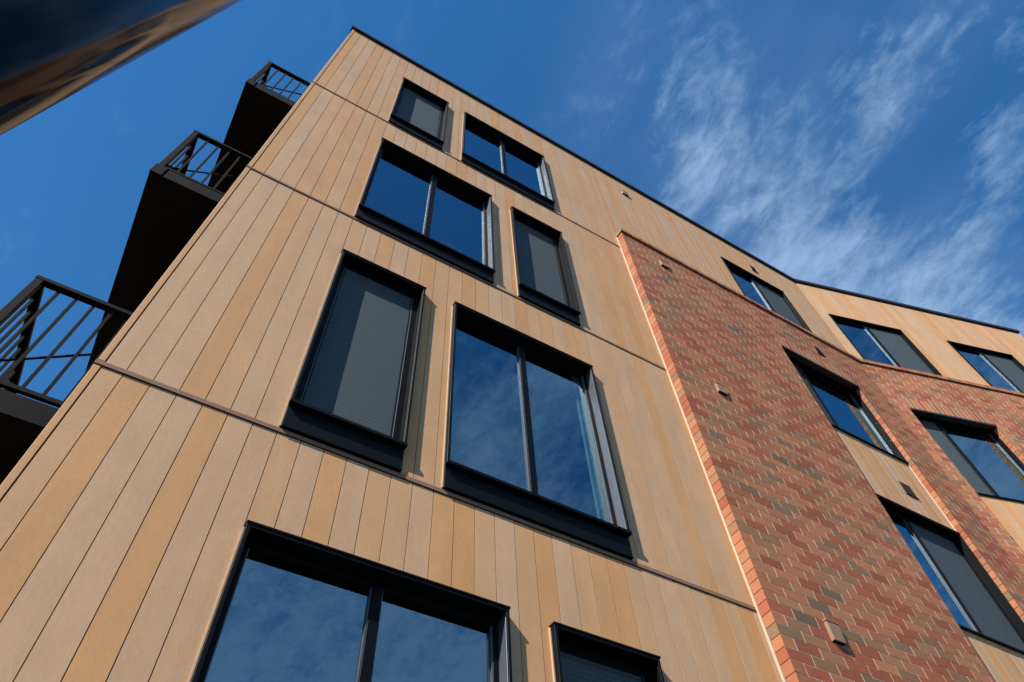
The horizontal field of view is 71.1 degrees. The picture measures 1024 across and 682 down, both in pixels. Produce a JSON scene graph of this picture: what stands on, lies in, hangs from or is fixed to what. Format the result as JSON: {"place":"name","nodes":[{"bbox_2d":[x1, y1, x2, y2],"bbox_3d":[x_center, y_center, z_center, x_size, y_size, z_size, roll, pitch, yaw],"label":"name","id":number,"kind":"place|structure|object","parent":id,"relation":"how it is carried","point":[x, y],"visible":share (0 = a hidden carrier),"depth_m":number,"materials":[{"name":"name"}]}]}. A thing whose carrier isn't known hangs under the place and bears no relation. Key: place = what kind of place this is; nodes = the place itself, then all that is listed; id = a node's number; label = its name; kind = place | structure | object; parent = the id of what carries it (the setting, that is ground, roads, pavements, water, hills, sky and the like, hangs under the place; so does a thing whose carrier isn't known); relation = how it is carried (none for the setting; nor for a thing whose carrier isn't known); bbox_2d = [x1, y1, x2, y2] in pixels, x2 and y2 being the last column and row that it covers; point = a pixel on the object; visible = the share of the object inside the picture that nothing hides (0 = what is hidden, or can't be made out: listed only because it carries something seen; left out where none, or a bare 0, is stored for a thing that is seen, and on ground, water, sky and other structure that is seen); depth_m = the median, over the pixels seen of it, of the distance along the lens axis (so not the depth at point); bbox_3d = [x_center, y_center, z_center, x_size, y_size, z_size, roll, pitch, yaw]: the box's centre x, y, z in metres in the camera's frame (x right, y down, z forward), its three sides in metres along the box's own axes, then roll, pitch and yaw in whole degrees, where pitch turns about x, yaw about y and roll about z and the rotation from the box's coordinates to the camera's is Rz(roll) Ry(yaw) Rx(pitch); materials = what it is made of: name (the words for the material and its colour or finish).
{"place":"outdoors","nodes":[
{"label":"outdoors","id":0,"kind":"place"},
{"bbox_2d":[0,0,240,134],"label":"metal post","id":1,"kind":"object","parent":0,"point":[53,52],"visible":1,"depth_m":1.26,"materials":[{"name":"black paint"}]},
{"bbox_2d":[0,25,1023,681],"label":"apartment building","id":2,"kind":"structure","parent":0,"point":[420,373],"depth_m":5.93,"materials":[{"name":"brown wood"}]},
{"bbox_2d":[188,519,511,681],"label":"window","id":3,"kind":"structure","parent":2,"relation":"in","point":[255,539],"depth_m":3.82,"materials":[{"name":"black metal"}]},
{"bbox_2d":[279,248,426,472],"bbox_3d":[-1.127,0.060,5.469,0.818,2.354,0.181,25,-61,-18],"label":"window","id":4,"kind":"structure","parent":2,"relation":"in","point":[351,393],"depth_m":5.30,"materials":[{"name":"black metal"}]},
{"bbox_2d":[386,77,448,149],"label":"window","id":5,"kind":"structure","parent":2,"relation":"in","point":[415,110],"depth_m":10.78,"materials":[{"name":"black metal"}]},
{"bbox_2d":[354,137,495,283],"bbox_3d":[-0.930,-1.515,8.196,1.564,2.320,0.181,25,-61,-18],"label":"window","id":6,"kind":"structure","parent":2,"relation":"in","point":[485,270],"depth_m":8.02,"materials":[{"name":"black metal"}]},
{"bbox_2d":[461,112,554,210],"bbox_3d":[-0.110,-2.791,11.128,1.542,2.250,0.181,25,-61,-18],"label":"window","id":7,"kind":"structure","parent":2,"relation":"in","point":[535,158],"depth_m":11.38,"materials":[{"name":"black metal"}]},
{"bbox_2d":[441,301,633,559],"bbox_3d":[0.141,0.647,5.918,1.542,2.354,0.181,25,-61,-18],"label":"window","id":8,"kind":"structure","parent":2,"relation":"in","point":[612,536],"depth_m":5.63,"materials":[{"name":"black metal"}]},
{"bbox_2d":[509,206,580,325],"bbox_3d":[0.339,-0.927,8.645,0.792,2.320,0.181,25,-61,-18],"label":"window","id":9,"kind":"structure","parent":2,"relation":"in","point":[542,270],"depth_m":8.64,"materials":[{"name":"black metal"}]},
{"bbox_2d":[548,621,664,681],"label":"window","id":10,"kind":"structure","parent":2,"relation":"in","point":[577,655],"depth_m":4.31,"materials":[{"name":"black metal"}]},
{"bbox_2d":[720,256,812,332],"bbox_3d":[4.648,-0.704,13.026,1.587,1.944,0.136,25,-61,-18],"label":"window","id":11,"kind":"structure","parent":2,"relation":"in","point":[753,287],"depth_m":13.40,"materials":[{"name":"black metal"}]},
{"bbox_2d":[787,355,907,463],"bbox_3d":[4.718,0.942,10.402,1.600,1.710,0.146,25,-61,-18],"label":"window","id":12,"kind":"structure","parent":2,"relation":"in","point":[851,395],"depth_m":10.66,"materials":[{"name":"black metal"}]},
{"bbox_2d":[828,314,942,375],"bbox_3d":[7.178,0.196,13.735,1.667,1.934,0.136,11,-58,-10],"label":"window","id":13,"kind":"structure","parent":2,"relation":"in","point":[895,345],"depth_m":14.06,"materials":[{"name":"black metal"}]},
{"bbox_2d":[874,492,1023,654],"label":"window","id":14,"kind":"structure","parent":2,"relation":"in","point":[987,613],"depth_m":8.11,"materials":[{"name":"black metal"}]},
{"bbox_2d":[915,415,1023,502],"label":"window","id":15,"kind":"structure","parent":2,"relation":"in","point":[933,426],"depth_m":11.23,"materials":[{"name":"black metal"}]},
{"bbox_2d":[946,340,1023,392],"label":"window","id":16,"kind":"structure","parent":2,"relation":"in","point":[1006,366],"depth_m":14.71,"materials":[{"name":"black metal"}]},
{"bbox_2d":[0,0,1023,408],"label":"sky","id":17,"kind":"structure","parent":0,"point":[875,148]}
]}

